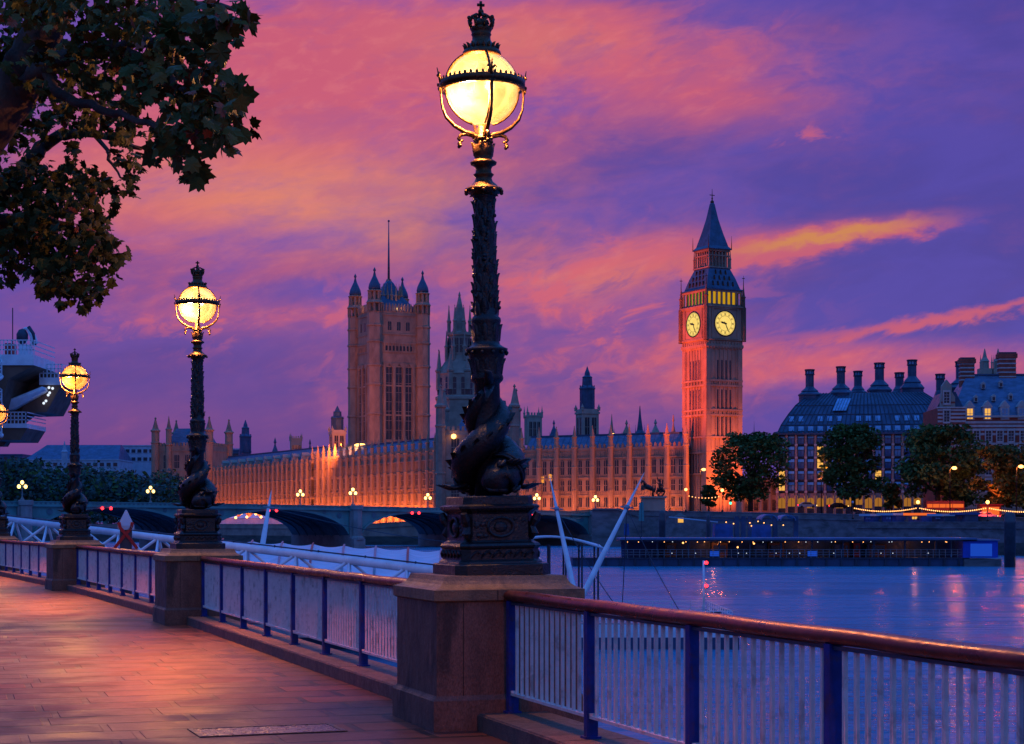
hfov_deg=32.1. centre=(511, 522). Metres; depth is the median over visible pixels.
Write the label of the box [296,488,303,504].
bridge lamp
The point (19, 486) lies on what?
bridge lamp
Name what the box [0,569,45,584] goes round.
kerb
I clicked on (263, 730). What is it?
access cover
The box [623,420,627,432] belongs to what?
roof lantern
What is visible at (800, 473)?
window
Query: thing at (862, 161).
sky
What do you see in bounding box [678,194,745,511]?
clock tower
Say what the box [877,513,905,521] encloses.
kiosk
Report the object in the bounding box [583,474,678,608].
leaning mast
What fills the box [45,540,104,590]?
stone pedestal
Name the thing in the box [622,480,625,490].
window
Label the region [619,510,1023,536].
embankment wall
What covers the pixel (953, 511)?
festoon lights
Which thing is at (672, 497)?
window
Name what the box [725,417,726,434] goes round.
window
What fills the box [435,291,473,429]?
spire tower
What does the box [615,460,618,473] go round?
window
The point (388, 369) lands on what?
window
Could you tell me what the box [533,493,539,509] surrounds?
bridge lamp
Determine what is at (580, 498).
window
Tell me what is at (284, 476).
palace wing
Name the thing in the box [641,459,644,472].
window
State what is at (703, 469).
tall street lamp
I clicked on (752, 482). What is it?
bank tree
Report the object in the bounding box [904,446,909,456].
window
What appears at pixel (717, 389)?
window
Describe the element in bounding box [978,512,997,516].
car
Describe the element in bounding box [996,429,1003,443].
window
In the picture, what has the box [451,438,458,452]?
window
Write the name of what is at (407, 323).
window
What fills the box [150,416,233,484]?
palace pavilion
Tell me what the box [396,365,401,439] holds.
window
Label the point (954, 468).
tall street lamp
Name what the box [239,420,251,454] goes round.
ventilation tower
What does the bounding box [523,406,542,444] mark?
belfry tower
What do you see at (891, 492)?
bank tree
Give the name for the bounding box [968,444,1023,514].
bank tree
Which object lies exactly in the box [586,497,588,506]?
window
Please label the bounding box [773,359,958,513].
office block
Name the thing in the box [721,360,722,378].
window
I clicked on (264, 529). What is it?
leaning mast
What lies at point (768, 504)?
building
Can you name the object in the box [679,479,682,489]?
window
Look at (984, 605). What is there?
river water
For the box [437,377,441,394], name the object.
window
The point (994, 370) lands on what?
abbey tower
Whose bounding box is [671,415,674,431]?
roof turret
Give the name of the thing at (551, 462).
window
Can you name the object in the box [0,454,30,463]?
building
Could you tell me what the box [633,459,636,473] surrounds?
window
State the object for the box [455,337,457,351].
window
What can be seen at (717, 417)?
window
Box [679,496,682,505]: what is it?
window
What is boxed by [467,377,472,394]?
window
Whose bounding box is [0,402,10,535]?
dolphin lamp
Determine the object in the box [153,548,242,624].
stone pedestal
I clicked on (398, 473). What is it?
palace wing
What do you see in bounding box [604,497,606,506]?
window
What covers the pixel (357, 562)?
truss gangway
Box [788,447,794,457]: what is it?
window
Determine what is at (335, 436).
window
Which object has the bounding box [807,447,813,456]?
window
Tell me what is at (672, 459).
window
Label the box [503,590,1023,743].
railing
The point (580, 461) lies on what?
window
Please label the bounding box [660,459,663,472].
window
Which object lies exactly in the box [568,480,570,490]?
window
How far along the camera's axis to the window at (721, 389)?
533.07 m
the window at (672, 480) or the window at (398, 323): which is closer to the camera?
the window at (672, 480)
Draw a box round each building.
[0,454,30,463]
[27,445,133,521]
[122,445,150,477]
[233,448,239,455]
[736,478,778,512]
[923,352,1023,513]
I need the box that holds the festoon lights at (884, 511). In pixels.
[853,507,917,511]
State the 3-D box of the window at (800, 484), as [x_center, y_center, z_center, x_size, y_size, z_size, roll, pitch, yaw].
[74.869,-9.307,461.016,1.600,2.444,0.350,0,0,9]
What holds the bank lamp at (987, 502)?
on the quay
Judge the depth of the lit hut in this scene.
330.00 m
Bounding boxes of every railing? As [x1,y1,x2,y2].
[0,539,47,576]
[76,545,158,602]
[200,556,406,666]
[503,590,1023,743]
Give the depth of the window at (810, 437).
460.60 m
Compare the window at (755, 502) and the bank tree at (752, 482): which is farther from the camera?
the window at (755, 502)
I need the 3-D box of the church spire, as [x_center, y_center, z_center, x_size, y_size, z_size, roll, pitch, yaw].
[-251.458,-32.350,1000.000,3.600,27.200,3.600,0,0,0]
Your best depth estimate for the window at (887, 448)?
457.57 m
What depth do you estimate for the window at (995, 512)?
355.92 m
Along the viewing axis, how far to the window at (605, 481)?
550.19 m
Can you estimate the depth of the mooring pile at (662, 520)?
255.60 m
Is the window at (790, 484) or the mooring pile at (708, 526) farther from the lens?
the window at (790, 484)
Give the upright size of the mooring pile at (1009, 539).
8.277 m
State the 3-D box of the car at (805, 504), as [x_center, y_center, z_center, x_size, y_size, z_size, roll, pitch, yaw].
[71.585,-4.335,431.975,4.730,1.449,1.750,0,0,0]
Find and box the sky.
[0,0,1023,523]
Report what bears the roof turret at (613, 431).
on the palace wing at (610, 469)
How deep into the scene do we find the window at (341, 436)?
697.89 m
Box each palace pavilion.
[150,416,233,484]
[435,384,521,507]
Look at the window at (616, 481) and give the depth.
548.18 m
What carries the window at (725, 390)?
in the clock tower at (711, 326)
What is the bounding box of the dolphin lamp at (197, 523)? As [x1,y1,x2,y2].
[170,261,224,548]
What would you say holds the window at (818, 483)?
in the office block
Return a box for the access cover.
[187,723,347,737]
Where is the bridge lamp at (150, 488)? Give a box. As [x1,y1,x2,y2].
[146,485,154,502]
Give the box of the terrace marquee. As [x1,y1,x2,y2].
[220,513,282,523]
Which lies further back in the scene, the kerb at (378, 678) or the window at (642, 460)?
the window at (642, 460)
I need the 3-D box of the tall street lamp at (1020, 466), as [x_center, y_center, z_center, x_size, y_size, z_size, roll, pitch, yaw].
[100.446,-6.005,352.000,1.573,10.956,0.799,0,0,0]
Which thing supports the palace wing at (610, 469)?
on the far bank ground
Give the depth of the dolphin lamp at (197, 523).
31.63 m
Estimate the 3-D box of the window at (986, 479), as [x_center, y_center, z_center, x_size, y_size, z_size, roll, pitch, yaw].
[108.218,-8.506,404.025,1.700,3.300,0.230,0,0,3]
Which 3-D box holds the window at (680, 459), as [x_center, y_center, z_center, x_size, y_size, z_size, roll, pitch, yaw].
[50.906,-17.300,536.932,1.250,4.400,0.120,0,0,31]
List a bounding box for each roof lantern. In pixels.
[272,438,277,451]
[549,420,555,435]
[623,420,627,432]
[650,419,658,432]
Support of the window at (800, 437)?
in the office block
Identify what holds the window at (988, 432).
in the brick building at (989, 408)
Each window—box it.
[174,455,178,467]
[185,455,189,463]
[334,435,337,447]
[340,435,343,446]
[359,369,360,440]
[363,368,364,439]
[386,364,391,438]
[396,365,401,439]
[397,322,400,330]
[401,475,403,485]
[406,322,409,330]
[406,365,410,439]
[408,475,410,485]
[430,473,432,484]
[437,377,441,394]
[445,377,448,393]
[448,338,450,352]
[449,376,455,393]
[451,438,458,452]
[451,484,458,496]
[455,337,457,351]
[460,337,462,351]
[461,376,466,393]
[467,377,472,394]
[525,463,528,474]
[529,421,531,435]
[532,461,535,474]
[533,421,535,435]
[543,461,545,474]
[543,481,545,491]
[550,461,552,474]
[550,497,552,506]
[560,461,563,474]
[560,480,563,490]
[561,497,563,506]
[568,461,570,474]
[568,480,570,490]
[568,497,570,506]
[576,418,578,434]
[578,460,581,473]
[578,480,581,490]
[579,497,581,506]
[585,417,589,433]
[586,460,588,473]
[586,480,588,490]
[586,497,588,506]
[592,417,595,433]
[596,460,599,473]
[596,480,599,490]
[604,460,606,473]
[604,480,606,490]
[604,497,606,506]
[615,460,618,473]
[615,480,618,490]
[615,497,617,506]
[622,459,625,473]
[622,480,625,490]
[622,497,625,505]
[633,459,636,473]
[633,479,636,490]
[633,497,636,506]
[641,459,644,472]
[652,459,655,472]
[652,479,655,489]
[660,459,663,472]
[671,458,674,472]
[671,479,674,489]
[671,496,674,505]
[679,458,682,472]
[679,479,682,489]
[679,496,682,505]
[717,360,718,378]
[717,389,718,408]
[717,417,718,435]
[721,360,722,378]
[721,389,722,408]
[721,417,722,435]
[725,360,726,379]
[725,390,726,408]
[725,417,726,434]
[754,500,757,509]
[763,486,766,509]
[772,486,775,509]
[779,482,784,491]
[788,436,794,444]
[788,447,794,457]
[788,459,794,468]
[788,471,794,480]
[788,482,794,491]
[798,435,803,444]
[798,447,803,457]
[798,459,803,468]
[798,471,803,480]
[798,482,803,491]
[807,435,813,444]
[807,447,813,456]
[807,459,813,468]
[807,471,813,480]
[807,482,813,491]
[817,435,822,444]
[817,459,822,468]
[817,482,822,491]
[827,482,832,491]
[875,446,880,456]
[885,435,890,443]
[885,446,890,456]
[885,459,890,468]
[885,471,890,479]
[894,435,900,443]
[894,446,900,456]
[894,471,900,479]
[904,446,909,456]
[943,390,950,404]
[943,409,950,422]
[973,429,979,440]
[982,507,998,514]
[985,429,991,443]
[985,463,992,475]
[985,478,992,492]
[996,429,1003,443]
[1007,429,1014,443]
[1019,429,1023,443]
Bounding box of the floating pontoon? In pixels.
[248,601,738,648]
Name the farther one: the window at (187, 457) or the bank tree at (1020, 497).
the window at (187, 457)
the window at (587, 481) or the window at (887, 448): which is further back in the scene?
the window at (587, 481)
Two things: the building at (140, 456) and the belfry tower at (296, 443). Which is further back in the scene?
the building at (140, 456)
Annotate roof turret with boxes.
[608,415,614,433]
[635,407,644,432]
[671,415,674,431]
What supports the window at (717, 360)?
in the clock tower at (711, 326)
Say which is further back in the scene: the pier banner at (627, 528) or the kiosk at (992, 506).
the kiosk at (992, 506)
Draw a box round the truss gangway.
[4,514,432,617]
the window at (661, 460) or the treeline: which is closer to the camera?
the window at (661, 460)
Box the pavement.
[0,576,510,743]
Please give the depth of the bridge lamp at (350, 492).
415.49 m
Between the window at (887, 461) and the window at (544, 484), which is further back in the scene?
the window at (544, 484)
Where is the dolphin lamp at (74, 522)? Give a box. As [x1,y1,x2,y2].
[56,348,92,539]
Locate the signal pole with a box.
[702,561,708,610]
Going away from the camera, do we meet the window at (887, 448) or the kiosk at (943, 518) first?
the kiosk at (943, 518)
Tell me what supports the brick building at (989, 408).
on the far bank ground
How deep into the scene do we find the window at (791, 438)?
461.39 m
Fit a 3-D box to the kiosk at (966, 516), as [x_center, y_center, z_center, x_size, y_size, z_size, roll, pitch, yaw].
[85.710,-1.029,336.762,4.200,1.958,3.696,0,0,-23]
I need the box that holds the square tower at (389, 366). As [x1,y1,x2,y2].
[347,220,430,445]
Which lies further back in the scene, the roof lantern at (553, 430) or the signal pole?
the roof lantern at (553, 430)
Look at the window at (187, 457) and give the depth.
794.68 m
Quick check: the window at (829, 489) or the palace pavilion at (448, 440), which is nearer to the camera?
the window at (829, 489)
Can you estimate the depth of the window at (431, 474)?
586.10 m
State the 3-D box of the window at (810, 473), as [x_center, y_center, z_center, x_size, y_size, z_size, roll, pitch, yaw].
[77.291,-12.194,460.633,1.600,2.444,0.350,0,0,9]
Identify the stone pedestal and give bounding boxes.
[0,536,19,570]
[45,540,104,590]
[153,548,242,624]
[393,573,584,731]
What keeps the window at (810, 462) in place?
in the office block
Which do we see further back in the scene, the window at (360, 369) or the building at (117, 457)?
the building at (117, 457)
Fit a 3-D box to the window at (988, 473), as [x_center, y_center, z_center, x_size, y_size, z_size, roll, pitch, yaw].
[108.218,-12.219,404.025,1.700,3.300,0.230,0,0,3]
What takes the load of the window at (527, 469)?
in the palace wing at (610, 469)
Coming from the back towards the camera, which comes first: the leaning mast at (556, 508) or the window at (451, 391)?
the window at (451, 391)
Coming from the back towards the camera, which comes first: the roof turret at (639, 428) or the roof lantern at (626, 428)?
the roof turret at (639, 428)
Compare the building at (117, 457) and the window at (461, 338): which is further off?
the building at (117, 457)
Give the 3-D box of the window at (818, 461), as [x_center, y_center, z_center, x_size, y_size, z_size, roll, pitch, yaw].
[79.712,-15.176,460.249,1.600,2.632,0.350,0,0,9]
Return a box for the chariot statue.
[640,477,664,495]
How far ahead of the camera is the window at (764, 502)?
487.92 m
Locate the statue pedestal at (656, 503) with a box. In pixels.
[640,496,666,510]
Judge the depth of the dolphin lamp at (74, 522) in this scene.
47.54 m
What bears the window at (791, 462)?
in the office block
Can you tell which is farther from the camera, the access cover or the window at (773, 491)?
the window at (773, 491)
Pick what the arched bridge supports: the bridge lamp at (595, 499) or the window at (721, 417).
the bridge lamp at (595, 499)
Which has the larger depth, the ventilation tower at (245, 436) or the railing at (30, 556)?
the ventilation tower at (245, 436)
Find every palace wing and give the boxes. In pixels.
[212,446,333,516]
[310,434,435,522]
[518,423,689,510]
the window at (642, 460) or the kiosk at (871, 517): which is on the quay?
the kiosk at (871, 517)
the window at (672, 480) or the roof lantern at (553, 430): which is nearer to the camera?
the window at (672, 480)
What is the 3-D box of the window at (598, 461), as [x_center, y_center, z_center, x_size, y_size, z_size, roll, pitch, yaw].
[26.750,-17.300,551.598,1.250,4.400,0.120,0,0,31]
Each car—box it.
[797,502,816,507]
[828,503,847,508]
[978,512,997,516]
[1015,512,1023,516]
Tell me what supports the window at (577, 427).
in the ventilation tower at (587, 413)
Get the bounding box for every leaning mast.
[260,490,445,543]
[549,475,612,620]
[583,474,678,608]
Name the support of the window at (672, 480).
in the palace wing at (610, 469)
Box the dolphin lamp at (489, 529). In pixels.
[433,1,548,575]
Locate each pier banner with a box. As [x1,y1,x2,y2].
[624,524,628,536]
[639,501,643,536]
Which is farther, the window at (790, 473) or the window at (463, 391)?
the window at (463, 391)
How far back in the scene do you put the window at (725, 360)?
533.78 m
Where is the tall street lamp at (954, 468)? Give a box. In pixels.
[949,466,956,513]
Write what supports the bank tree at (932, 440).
on the far bank ground
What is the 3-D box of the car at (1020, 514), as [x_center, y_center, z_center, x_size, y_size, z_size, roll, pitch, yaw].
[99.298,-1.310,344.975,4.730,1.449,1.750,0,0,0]
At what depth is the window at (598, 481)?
551.53 m
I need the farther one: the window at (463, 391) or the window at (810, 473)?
the window at (463, 391)
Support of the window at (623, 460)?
in the palace wing at (610, 469)
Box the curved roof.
[533,535,603,599]
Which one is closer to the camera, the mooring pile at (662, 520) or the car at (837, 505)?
the mooring pile at (662, 520)
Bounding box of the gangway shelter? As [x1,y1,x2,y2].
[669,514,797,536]
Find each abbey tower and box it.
[977,349,992,373]
[992,349,998,373]
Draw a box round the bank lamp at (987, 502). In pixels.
[986,500,988,520]
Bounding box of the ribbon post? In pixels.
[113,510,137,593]
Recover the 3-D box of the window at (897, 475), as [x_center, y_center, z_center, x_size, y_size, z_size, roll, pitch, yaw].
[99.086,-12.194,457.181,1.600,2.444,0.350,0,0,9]
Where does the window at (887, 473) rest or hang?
in the office block
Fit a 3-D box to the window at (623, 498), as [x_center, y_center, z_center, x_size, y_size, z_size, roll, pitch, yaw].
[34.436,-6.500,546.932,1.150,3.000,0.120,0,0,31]
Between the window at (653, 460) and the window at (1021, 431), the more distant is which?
the window at (653, 460)
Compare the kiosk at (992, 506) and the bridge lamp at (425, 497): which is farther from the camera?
the bridge lamp at (425, 497)
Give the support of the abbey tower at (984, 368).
on the far bank ground
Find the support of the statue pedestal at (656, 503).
on the far bank ground
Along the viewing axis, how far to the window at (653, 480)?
541.53 m
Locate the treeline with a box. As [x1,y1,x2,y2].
[0,456,184,523]
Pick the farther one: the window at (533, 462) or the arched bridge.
the window at (533, 462)
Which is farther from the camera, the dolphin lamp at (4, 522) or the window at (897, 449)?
the window at (897, 449)
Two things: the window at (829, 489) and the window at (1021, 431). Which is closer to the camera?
the window at (1021, 431)
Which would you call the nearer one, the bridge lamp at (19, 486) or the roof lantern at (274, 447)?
the bridge lamp at (19, 486)
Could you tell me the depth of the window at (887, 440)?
457.57 m
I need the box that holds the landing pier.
[570,537,1000,565]
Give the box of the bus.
[924,501,964,512]
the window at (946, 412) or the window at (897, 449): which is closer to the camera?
the window at (946, 412)
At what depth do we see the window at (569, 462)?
556.81 m
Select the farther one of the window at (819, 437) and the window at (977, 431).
the window at (819, 437)
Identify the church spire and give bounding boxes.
[61,441,67,472]
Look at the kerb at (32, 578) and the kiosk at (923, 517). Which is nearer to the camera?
the kerb at (32, 578)
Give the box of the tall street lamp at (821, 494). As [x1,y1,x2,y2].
[821,470,821,512]
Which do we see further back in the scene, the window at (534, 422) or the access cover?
the window at (534, 422)
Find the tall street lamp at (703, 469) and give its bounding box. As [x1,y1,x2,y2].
[700,468,705,510]
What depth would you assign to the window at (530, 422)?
636.99 m
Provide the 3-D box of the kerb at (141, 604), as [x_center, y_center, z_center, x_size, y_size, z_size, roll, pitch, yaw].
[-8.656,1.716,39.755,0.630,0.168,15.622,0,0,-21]
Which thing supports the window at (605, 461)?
in the palace wing at (610, 469)
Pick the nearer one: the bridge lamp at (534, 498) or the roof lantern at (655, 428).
the bridge lamp at (534, 498)
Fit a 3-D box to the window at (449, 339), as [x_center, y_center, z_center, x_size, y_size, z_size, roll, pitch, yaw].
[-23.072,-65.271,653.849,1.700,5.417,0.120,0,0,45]
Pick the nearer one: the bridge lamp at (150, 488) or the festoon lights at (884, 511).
the festoon lights at (884, 511)
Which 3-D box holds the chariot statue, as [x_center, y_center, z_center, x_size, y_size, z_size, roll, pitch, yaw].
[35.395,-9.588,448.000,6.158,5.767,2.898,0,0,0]
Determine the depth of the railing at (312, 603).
23.04 m
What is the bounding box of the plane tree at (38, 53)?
[0,0,261,316]
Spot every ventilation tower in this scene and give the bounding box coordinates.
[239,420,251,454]
[328,406,346,447]
[574,366,600,434]
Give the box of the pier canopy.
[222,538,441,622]
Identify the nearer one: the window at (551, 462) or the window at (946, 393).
the window at (946, 393)
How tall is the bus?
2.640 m
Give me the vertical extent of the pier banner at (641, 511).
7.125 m
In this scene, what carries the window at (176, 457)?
in the palace pavilion at (173, 452)
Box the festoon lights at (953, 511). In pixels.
[918,507,986,511]
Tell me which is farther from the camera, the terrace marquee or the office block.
the terrace marquee
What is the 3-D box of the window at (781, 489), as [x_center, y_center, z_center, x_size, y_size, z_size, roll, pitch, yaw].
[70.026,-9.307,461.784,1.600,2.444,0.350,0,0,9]
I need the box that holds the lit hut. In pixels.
[674,513,686,523]
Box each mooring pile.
[659,510,665,536]
[706,515,709,536]
[1004,512,1015,567]
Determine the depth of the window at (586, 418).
586.68 m
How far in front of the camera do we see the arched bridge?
414.18 m
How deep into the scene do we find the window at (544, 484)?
561.59 m
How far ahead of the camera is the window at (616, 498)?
548.18 m
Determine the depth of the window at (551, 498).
560.22 m
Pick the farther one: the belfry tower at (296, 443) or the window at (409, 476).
the belfry tower at (296, 443)
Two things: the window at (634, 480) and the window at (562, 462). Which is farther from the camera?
the window at (562, 462)
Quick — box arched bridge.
[1,500,591,548]
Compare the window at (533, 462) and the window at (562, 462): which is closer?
the window at (562, 462)
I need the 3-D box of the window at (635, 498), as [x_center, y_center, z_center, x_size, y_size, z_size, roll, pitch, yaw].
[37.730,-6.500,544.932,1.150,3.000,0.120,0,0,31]
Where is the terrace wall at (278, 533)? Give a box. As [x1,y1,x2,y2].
[32,510,591,545]
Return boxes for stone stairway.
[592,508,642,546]
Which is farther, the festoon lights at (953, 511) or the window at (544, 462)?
the window at (544, 462)
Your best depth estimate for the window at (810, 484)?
460.60 m
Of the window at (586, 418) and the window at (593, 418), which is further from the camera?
the window at (593, 418)
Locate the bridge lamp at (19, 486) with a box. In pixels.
[17,479,26,499]
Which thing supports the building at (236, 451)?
on the far bank ground
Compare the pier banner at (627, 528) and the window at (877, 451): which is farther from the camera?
the window at (877, 451)
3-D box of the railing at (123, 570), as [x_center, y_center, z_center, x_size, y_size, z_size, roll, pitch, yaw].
[-8.670,1.108,39.750,0.130,1.065,15.712,0,0,-21]
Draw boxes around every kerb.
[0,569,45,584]
[67,585,154,614]
[187,616,396,699]
[478,711,651,743]
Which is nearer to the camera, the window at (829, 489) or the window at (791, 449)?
the window at (829, 489)
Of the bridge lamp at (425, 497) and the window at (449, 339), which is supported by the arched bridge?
the bridge lamp at (425, 497)
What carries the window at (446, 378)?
in the spire tower at (453, 375)
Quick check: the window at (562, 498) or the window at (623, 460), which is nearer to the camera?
the window at (623, 460)
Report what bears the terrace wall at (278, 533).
in the river water
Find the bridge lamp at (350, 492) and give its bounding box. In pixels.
[349,487,356,504]
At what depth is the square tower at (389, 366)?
726.42 m
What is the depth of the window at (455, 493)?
577.30 m
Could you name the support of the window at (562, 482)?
in the palace wing at (610, 469)
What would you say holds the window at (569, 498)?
in the palace wing at (610, 469)
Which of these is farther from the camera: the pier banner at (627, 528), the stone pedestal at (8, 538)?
the pier banner at (627, 528)
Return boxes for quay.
[856,521,1023,555]
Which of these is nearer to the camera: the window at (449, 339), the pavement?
the pavement
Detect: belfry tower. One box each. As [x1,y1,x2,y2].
[289,435,302,449]
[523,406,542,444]
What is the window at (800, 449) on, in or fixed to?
in the office block
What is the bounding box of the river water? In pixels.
[23,541,1023,743]
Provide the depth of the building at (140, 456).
1100.00 m
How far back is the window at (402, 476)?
607.07 m
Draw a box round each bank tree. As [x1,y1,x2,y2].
[700,484,717,510]
[706,431,791,510]
[816,422,890,511]
[882,482,903,512]
[892,422,988,513]
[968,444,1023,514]
[1011,441,1023,506]
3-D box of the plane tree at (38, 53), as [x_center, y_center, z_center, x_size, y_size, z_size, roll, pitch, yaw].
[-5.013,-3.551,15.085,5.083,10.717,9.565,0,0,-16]
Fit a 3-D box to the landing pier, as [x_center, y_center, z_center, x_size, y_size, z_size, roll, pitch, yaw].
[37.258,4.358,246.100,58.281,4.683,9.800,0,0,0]
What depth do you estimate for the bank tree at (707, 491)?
439.27 m
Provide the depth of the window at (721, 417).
533.07 m
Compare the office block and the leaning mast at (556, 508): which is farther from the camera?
the office block
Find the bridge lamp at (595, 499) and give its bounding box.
[592,494,598,507]
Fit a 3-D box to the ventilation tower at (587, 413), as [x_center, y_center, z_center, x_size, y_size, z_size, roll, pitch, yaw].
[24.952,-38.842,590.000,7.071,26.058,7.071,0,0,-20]
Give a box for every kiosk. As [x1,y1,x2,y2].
[859,514,880,521]
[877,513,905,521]
[903,513,935,521]
[927,514,954,521]
[950,512,979,521]
[975,504,1003,514]
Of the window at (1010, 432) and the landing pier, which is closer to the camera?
the landing pier
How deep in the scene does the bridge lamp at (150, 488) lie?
412.55 m
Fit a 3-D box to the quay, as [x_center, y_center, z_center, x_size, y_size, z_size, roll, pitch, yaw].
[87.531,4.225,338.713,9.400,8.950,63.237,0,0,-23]
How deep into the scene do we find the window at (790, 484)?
461.39 m
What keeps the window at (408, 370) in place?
in the square tower at (389, 366)
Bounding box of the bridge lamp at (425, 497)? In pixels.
[424,492,430,507]
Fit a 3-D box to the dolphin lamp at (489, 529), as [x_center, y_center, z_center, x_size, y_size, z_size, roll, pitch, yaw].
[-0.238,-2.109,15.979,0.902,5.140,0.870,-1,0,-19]
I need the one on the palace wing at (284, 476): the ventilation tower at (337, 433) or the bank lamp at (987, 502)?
the ventilation tower at (337, 433)
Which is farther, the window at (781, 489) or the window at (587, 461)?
the window at (587, 461)
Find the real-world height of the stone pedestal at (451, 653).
1.322 m
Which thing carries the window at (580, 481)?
in the palace wing at (610, 469)
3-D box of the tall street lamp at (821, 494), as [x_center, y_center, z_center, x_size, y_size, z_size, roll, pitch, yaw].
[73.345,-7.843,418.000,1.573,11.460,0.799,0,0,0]
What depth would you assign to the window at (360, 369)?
733.52 m
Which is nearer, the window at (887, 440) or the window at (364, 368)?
the window at (887, 440)
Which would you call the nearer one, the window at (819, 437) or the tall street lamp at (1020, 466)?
the tall street lamp at (1020, 466)
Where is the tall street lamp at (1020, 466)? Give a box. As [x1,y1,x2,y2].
[1016,465,1023,512]
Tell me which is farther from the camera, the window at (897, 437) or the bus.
the window at (897, 437)

